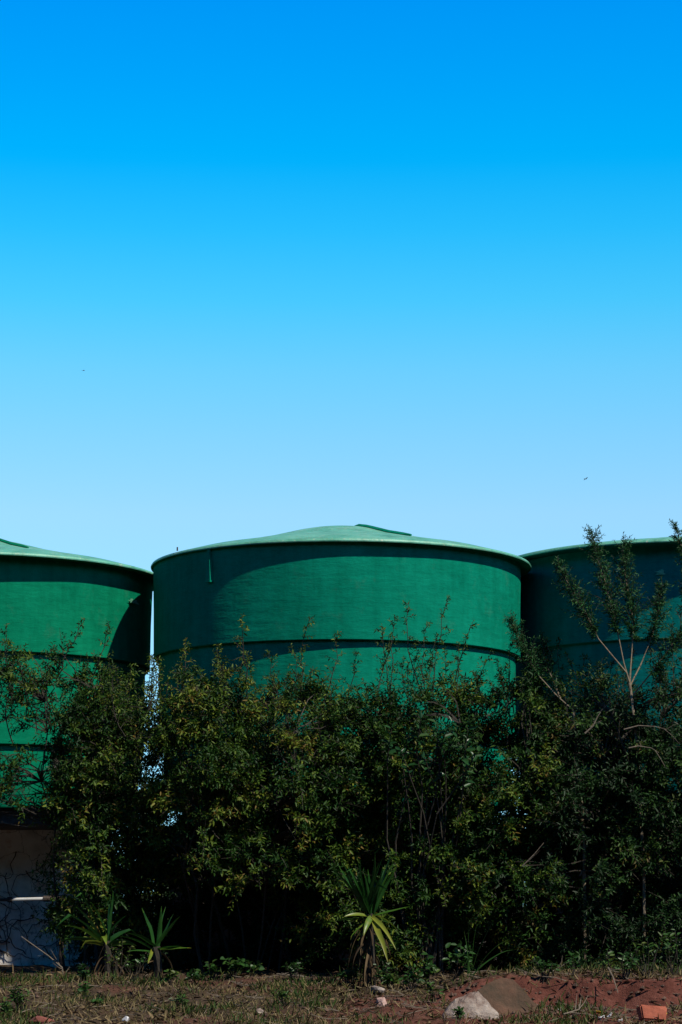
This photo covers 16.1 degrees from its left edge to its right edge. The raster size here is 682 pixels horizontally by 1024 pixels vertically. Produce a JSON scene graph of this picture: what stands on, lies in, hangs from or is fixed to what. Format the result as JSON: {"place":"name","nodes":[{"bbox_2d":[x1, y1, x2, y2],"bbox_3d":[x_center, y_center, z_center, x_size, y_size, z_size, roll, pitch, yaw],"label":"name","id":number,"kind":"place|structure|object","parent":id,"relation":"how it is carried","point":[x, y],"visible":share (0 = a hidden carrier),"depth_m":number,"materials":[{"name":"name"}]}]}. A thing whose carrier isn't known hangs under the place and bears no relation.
{"place":"outdoors","nodes":[
{"label":"outdoors","id":0,"kind":"place"},
{"bbox_2d":[0,953,681,1023],"bbox_3d":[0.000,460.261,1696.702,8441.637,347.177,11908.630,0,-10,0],"label":"ground","id":1,"kind":"structure","parent":0,"point":[645,996],"depth_m":14.78,"materials":[{"name":"red soil"}]},
{"bbox_2d":[0,997,14,1013],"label":"weed","id":2,"kind":"object","parent":1,"relation":"on","point":[5,1006],"visible":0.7,"depth_m":14.00,"materials":[{"name":"green plant"}]},
{"bbox_2d":[7,982,31,1012],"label":"weed","id":3,"kind":"object","parent":1,"relation":"on","point":[17,999],"visible":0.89,"depth_m":14.31,"materials":[{"name":"green plant"}]},
{"bbox_2d":[0,896,63,966],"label":"water pipe","id":4,"kind":"object","parent":1,"relation":"on","point":[12,899],"visible":0.48,"depth_m":19.59,"materials":[{"name":"white plastic"}]},
{"bbox_2d":[28,1016,54,1023],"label":"rock","id":5,"kind":"object","parent":1,"relation":"on","point":[42,1019],"visible":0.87,"depth_m":13.56,"materials":[{"name":"red stone"}]},
{"bbox_2d":[21,936,68,974],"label":"dry twig","id":6,"kind":"object","parent":1,"relation":"on","point":[49,957],"visible":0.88,"depth_m":16.33,"materials":[{"name":"wood"}]},
{"bbox_2d":[0,808,95,967],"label":"pedestal","id":7,"kind":"object","parent":1,"relation":"on","point":[31,846],"visible":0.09,"depth_m":19.99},
{"bbox_2d":[0,838,79,964],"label":"dry creeper","id":8,"kind":"object","parent":7,"relation":"attached to","point":[6,941],"visible":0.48,"depth_m":19.94,"materials":[{"name":"brown plant"}]},
{"bbox_2d":[0,538,152,808],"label":"water tank","id":9,"kind":"object","parent":7,"relation":"on","point":[45,595],"visible":0.61,"depth_m":19.43,"materials":[{"name":"metal"}]},
{"bbox_2d":[27,759,114,968],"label":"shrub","id":10,"kind":"object","parent":1,"relation":"on","point":[97,950],"visible":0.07,"depth_m":17.97,"materials":[{"name":"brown plant"}]},
{"bbox_2d":[0,617,145,969],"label":"shrub","id":11,"kind":"object","parent":1,"relation":"on","point":[31,686],"visible":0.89,"depth_m":17.15,"materials":[{"name":"green plant"}]},
{"bbox_2d":[77,964,90,982],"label":"weed","id":12,"kind":"object","parent":1,"relation":"on","point":[82,974],"visible":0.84,"depth_m":15.71,"materials":[{"name":"green plant"}]},
{"bbox_2d":[77,981,94,998],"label":"weed","id":13,"kind":"object","parent":1,"relation":"on","point":[84,987],"visible":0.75,"depth_m":14.91,"materials":[{"name":"green plant"}]},
{"bbox_2d":[57,893,135,976],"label":"spiky plant","id":14,"kind":"object","parent":1,"relation":"on","point":[104,941],"visible":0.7,"depth_m":16.34,"materials":[{"name":"green plant"}]},
{"bbox_2d":[89,997,103,1007],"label":"weed","id":15,"kind":"object","parent":1,"relation":"on","point":[96,1000],"visible":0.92,"depth_m":14.12,"materials":[{"name":"green plant"}]},
{"bbox_2d":[30,650,176,972],"bbox_3d":[-1.722,2.197,17.623,1.102,2.368,2.341,0,-10,0],"label":"shrub","id":16,"kind":"object","parent":1,"relation":"on","point":[93,853],"visible":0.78,"depth_m":17.05,"materials":[{"name":"green plant"}]},
{"bbox_2d":[59,746,176,968],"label":"shrub","id":17,"kind":"object","parent":1,"relation":"on","point":[79,959],"visible":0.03,"depth_m":18.58,"materials":[{"name":"green plant"}]},
{"bbox_2d":[103,939,134,976],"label":"weed","id":18,"kind":"object","parent":1,"relation":"on","point":[117,954],"visible":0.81,"depth_m":15.97,"materials":[{"name":"green plant"}]},
{"bbox_2d":[120,952,149,979],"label":"weed","id":19,"kind":"object","parent":1,"relation":"on","point":[138,961],"visible":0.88,"depth_m":16.02,"materials":[{"name":"green plant"}]},
{"bbox_2d":[121,906,187,981],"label":"spiky plant","id":20,"kind":"object","parent":1,"relation":"on","point":[156,958],"visible":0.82,"depth_m":15.73,"materials":[{"name":"green plant"}]},
{"bbox_2d":[161,968,178,986],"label":"weed","id":21,"kind":"object","parent":1,"relation":"on","point":[168,976],"visible":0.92,"depth_m":15.61,"materials":[{"name":"green plant"}]},
{"bbox_2d":[169,992,190,1008],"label":"weed","id":22,"kind":"object","parent":1,"relation":"on","point":[177,1000],"visible":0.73,"depth_m":14.41,"materials":[{"name":"green plant"}]},
{"bbox_2d":[184,969,203,984],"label":"weed","id":23,"kind":"object","parent":1,"relation":"on","point":[195,975],"visible":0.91,"depth_m":15.71,"materials":[{"name":"green plant"}]},
{"bbox_2d":[125,613,286,972],"bbox_3d":[-0.933,1.999,17.009,1.173,2.504,1.876,0,-10,0],"label":"shrub","id":24,"kind":"object","parent":1,"relation":"on","point":[205,730],"visible":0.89,"depth_m":16.70,"materials":[{"name":"green plant"}]},
{"bbox_2d":[203,959,219,980],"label":"weed","id":25,"kind":"object","parent":1,"relation":"on","point":[212,968],"visible":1,"depth_m":15.92,"materials":[{"name":"green plant"}]},
{"bbox_2d":[220,956,244,978],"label":"weed","id":26,"kind":"object","parent":1,"relation":"on","point":[236,964],"visible":1,"depth_m":15.91,"materials":[{"name":"green plant"}]},
{"bbox_2d":[110,804,386,972],"bbox_3d":[-0.724,2.806,17.781,2.265,1.477,1.099,0,-10,0],"label":"shrub","id":27,"kind":"object","parent":1,"relation":"on","point":[184,928],"visible":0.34,"depth_m":17.54,"materials":[{"name":"green plant"}]},
{"bbox_2d":[240,958,263,976],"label":"weed","id":28,"kind":"object","parent":1,"relation":"on","point":[249,965],"visible":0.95,"depth_m":15.92,"materials":[{"name":"green plant"}]},
{"bbox_2d":[271,988,290,1004],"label":"weed","id":29,"kind":"object","parent":1,"relation":"on","point":[282,994],"visible":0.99,"depth_m":14.42,"materials":[{"name":"green plant"}]},
{"bbox_2d":[196,615,374,972],"bbox_3d":[-0.395,1.984,17.002,1.292,2.552,1.874,0,-10,0],"label":"shrub","id":30,"kind":"object","parent":1,"relation":"on","point":[287,783],"visible":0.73,"depth_m":16.66,"materials":[{"name":"green plant"}]},
{"bbox_2d":[282,959,303,979],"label":"weed","id":31,"kind":"object","parent":1,"relation":"on","point":[295,968],"visible":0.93,"depth_m":15.71,"materials":[{"name":"green plant"}]},
{"bbox_2d":[155,804,514,967],"bbox_3d":[-0.035,3.149,19.594,2.553,1.457,2.557,-8,-12,39],"label":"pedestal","id":32,"kind":"object","parent":1,"relation":"on","point":[215,934],"depth_m":19.31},
{"bbox_2d":[151,524,530,811],"bbox_3d":[0.000,1.282,19.901,3.146,2.321,3.146,0,-10,0],"label":"water tank","id":33,"kind":"object","parent":32,"relation":"on","point":[357,585],"visible":0.59,"depth_m":18.65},
{"bbox_2d":[0,966,680,1023],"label":"twig litter","id":34,"kind":"object","parent":1,"relation":"on","point":[283,974],"visible":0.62,"depth_m":14.49,"materials":[{"name":"brown wood"}]},
{"bbox_2d":[0,958,681,1023],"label":"green grass","id":35,"kind":"structure","parent":1,"relation":"on","point":[563,1009],"depth_m":14.65,"materials":[{"name":"green plant"}]},
{"bbox_2d":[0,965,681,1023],"bbox_3d":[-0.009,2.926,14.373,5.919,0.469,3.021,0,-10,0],"label":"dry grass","id":36,"kind":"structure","parent":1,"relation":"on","point":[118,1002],"depth_m":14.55,"materials":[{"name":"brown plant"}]},
{"bbox_2d":[0,966,681,1023],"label":"soil clods","id":37,"kind":"object","parent":1,"relation":"on","point":[467,988],"visible":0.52,"depth_m":14.66,"materials":[{"name":"brown soil"}]},
{"bbox_2d":[337,967,358,984],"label":"weed","id":38,"kind":"object","parent":1,"relation":"on","point":[345,974],"visible":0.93,"depth_m":15.61,"materials":[{"name":"green plant"}]},
{"bbox_2d":[342,958,362,985],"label":"weed","id":39,"kind":"object","parent":1,"relation":"on","point":[350,964],"visible":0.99,"depth_m":15.66,"materials":[{"name":"green plant"}]},
{"bbox_2d":[274,615,450,975],"bbox_3d":[0.168,2.003,17.031,1.298,2.582,1.901,0,-10,0],"label":"shrub","id":40,"kind":"object","parent":1,"relation":"on","point":[314,942],"visible":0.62,"depth_m":16.68,"materials":[{"name":"green plant"}]},
{"bbox_2d":[331,856,405,986],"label":"spiky plant","id":41,"kind":"object","parent":1,"relation":"on","point":[371,923],"visible":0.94,"depth_m":15.59,"materials":[{"name":"green plant"}]},
{"bbox_2d":[370,985,384,992],"bbox_3d":[0.228,2.990,15.109,0.100,0.061,0.065,-4,-10,24],"label":"rock","id":42,"kind":"object","parent":1,"relation":"on","point":[374,988],"visible":0.82,"depth_m":15.09,"materials":[{"name":"grey stone"}]},
{"bbox_2d":[376,997,386,1005],"bbox_3d":[0.243,2.938,14.414,0.066,0.093,0.100,0,-10,0],"label":"rock","id":43,"kind":"object","parent":1,"relation":"on","point":[382,1000],"visible":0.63,"depth_m":14.38,"materials":[{"name":"beige stone"}]},
{"bbox_2d":[372,962,392,987],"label":"weed","id":44,"kind":"object","parent":1,"relation":"on","point":[384,972],"visible":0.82,"depth_m":15.47,"materials":[{"name":"green plant"}]},
{"bbox_2d":[381,973,398,989],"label":"weed","id":45,"kind":"object","parent":1,"relation":"on","point":[392,979],"visible":0.79,"depth_m":15.41,"materials":[{"name":"green plant"}]},
{"bbox_2d":[398,964,424,992],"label":"weed","id":46,"kind":"object","parent":1,"relation":"on","point":[411,974],"visible":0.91,"depth_m":15.18,"materials":[{"name":"green plant"}]},
{"bbox_2d":[416,952,439,986],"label":"weed","id":47,"kind":"object","parent":1,"relation":"on","point":[432,969],"visible":0.86,"depth_m":15.33,"materials":[{"name":"green plant"}]},
{"bbox_2d":[340,595,520,974],"bbox_3d":[0.653,1.996,17.107,1.343,2.759,1.807,0,-10,0],"label":"shrub","id":48,"kind":"object","parent":1,"relation":"on","point":[432,706],"visible":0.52,"depth_m":16.69,"materials":[{"name":"green plant"}]},
{"bbox_2d":[381,711,485,975],"bbox_3d":[0.618,2.228,16.243,0.715,1.759,0.495,0,-10,0],"label":"broadleaf bush","id":49,"kind":"object","parent":1,"relation":"on","point":[438,913],"visible":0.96,"depth_m":16.34,"materials":[{"name":"green plant"}]},
{"bbox_2d":[422,978,444,1001],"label":"weed","id":50,"kind":"object","parent":1,"relation":"on","point":[428,984],"visible":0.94,"depth_m":14.71,"materials":[{"name":"green plant"}]},
{"bbox_2d":[451,1006,464,1019],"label":"weed","id":51,"kind":"object","parent":1,"relation":"on","point":[460,1012],"visible":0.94,"depth_m":13.86,"materials":[{"name":"green plant"}]},
{"bbox_2d":[442,940,474,979],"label":"weed","id":52,"kind":"object","parent":1,"relation":"on","point":[459,955],"visible":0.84,"depth_m":15.43,"materials":[{"name":"green plant"}]},
{"bbox_2d":[442,991,498,1018],"bbox_3d":[0.736,2.910,14.067,0.392,0.244,0.292,0,-10,0],"label":"rock","id":53,"kind":"object","parent":1,"relation":"on","point":[474,1004],"visible":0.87,"depth_m":13.98,"materials":[{"name":"grey stone"}]},
{"bbox_2d":[464,920,509,975],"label":"grass tuft","id":54,"kind":"object","parent":1,"relation":"on","point":[468,967],"visible":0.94,"depth_m":15.23,"materials":[{"name":"green plant"}]},
{"bbox_2d":[421,621,597,973],"bbox_3d":[1.171,2.041,16.984,1.292,2.522,1.875,0,-10,0],"label":"shrub","id":55,"kind":"object","parent":1,"relation":"on","point":[504,877],"visible":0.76,"depth_m":16.56,"materials":[{"name":"green plant"}]},
{"bbox_2d":[478,978,540,1014],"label":"rock","id":56,"kind":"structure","parent":1,"relation":"on","point":[503,995],"depth_m":14.51,"materials":[{"name":"brown stone"}]},
{"bbox_2d":[386,798,681,970],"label":"shrub","id":57,"kind":"object","parent":1,"relation":"on","point":[575,865],"visible":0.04,"depth_m":17.67,"materials":[{"name":"green plant"}]},
{"bbox_2d":[502,610,586,963],"bbox_3d":[1.397,1.933,16.727,0.540,2.532,0.277,3,-10,-20],"label":"sapling","id":58,"kind":"object","parent":1,"relation":"on","point":[529,656],"visible":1,"depth_m":16.85,"materials":[{"name":"green plant"}]},
{"bbox_2d":[533,956,559,983],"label":"weed","id":59,"kind":"object","parent":1,"relation":"on","point":[540,965],"visible":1,"depth_m":14.88,"materials":[{"name":"green plant"}]},
{"bbox_2d":[565,951,584,976],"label":"weed","id":60,"kind":"object","parent":1,"relation":"on","point":[573,964],"visible":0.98,"depth_m":15.04,"materials":[{"name":"green plant"}]},
{"bbox_2d":[563,995,587,1014],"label":"dry twig","id":61,"kind":"object","parent":1,"relation":"on","point":[579,1007],"visible":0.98,"depth_m":14.10,"materials":[{"name":"wood"}]},
{"bbox_2d":[492,637,681,972],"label":"shrub","id":62,"kind":"object","parent":1,"relation":"on","point":[585,785],"visible":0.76,"depth_m":16.63,"materials":[{"name":"green plant"}]},
{"bbox_2d":[522,844,542,865],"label":"dry twig","id":63,"kind":"object","parent":62,"relation":"attached to","point":[531,858],"visible":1,"depth_m":16.03,"materials":[{"name":"wood"}]},
{"bbox_2d":[584,701,609,733],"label":"dry twig","id":64,"kind":"object","parent":62,"relation":"attached to","point":[594,723],"visible":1,"depth_m":16.23,"materials":[{"name":"wood"}]},
{"bbox_2d":[596,948,620,977],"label":"weed","id":65,"kind":"object","parent":1,"relation":"on","point":[610,961],"visible":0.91,"depth_m":15.05,"materials":[{"name":"green plant"}]},
{"bbox_2d":[535,796,681,965],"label":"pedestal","id":66,"kind":"object","parent":1,"relation":"on","point":[588,879],"visible":0.02,"depth_m":20.22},
{"bbox_2d":[516,536,681,795],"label":"water tank","id":67,"kind":"object","parent":66,"relation":"on","point":[542,601],"visible":0.46,"depth_m":19.61,"materials":[{"name":"metal"}]},
{"bbox_2d":[608,967,621,991],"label":"dry twig","id":68,"kind":"object","parent":1,"relation":"on","point":[609,969],"visible":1,"depth_m":14.69,"materials":[{"name":"wood"}]},
{"bbox_2d":[550,524,681,961],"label":"sapling","id":69,"kind":"object","parent":1,"relation":"on","point":[611,605],"visible":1,"depth_m":16.87,"materials":[{"name":"green plant"}]},
{"bbox_2d":[618,951,638,979],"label":"weed","id":70,"kind":"object","parent":1,"relation":"on","point":[625,960],"visible":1,"depth_m":14.88,"materials":[{"name":"green plant"}]},
{"bbox_2d":[582,589,681,966],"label":"shrub","id":71,"kind":"object","parent":1,"relation":"on","point":[667,822],"visible":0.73,"depth_m":16.60,"materials":[{"name":"green plant"}]},
{"bbox_2d":[629,746,664,765],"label":"dry twig","id":72,"kind":"object","parent":71,"relation":"attached to","point":[646,747],"visible":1,"depth_m":16.16,"materials":[{"name":"wood"}]},
{"bbox_2d":[624,724,678,742],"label":"dry twig","id":73,"kind":"object","parent":71,"relation":"attached to","point":[651,726],"visible":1,"depth_m":16.18,"materials":[{"name":"wood"}]},
{"bbox_2d":[625,932,667,977],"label":"weed","id":74,"kind":"object","parent":1,"relation":"on","point":[638,953],"visible":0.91,"depth_m":15.05,"materials":[{"name":"green plant"}]},
{"bbox_2d":[636,1005,666,1021],"bbox_3d":[1.791,2.889,13.914,0.168,0.090,0.095,5,-22,-7],"label":"brick","id":75,"kind":"object","parent":1,"relation":"on","point":[646,1013],"visible":0.99,"depth_m":13.88,"materials":[{"name":"orange brick"}]},
{"bbox_2d":[649,924,681,974],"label":"weed","id":76,"kind":"object","parent":1,"relation":"on","point":[668,945],"visible":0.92,"depth_m":15.14,"materials":[{"name":"green plant"}]},
{"bbox_2d":[668,518,681,608],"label":"sapling","id":77,"kind":"object","parent":1,"relation":"on","point":[677,530],"visible":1,"depth_m":16.38,"materials":[{"name":"green plant"}]},
{"bbox_2d":[0,0,681,894],"label":"sky","id":78,"kind":"structure","parent":0,"point":[414,267],"materials":[{"name":"blue"}]}
]}

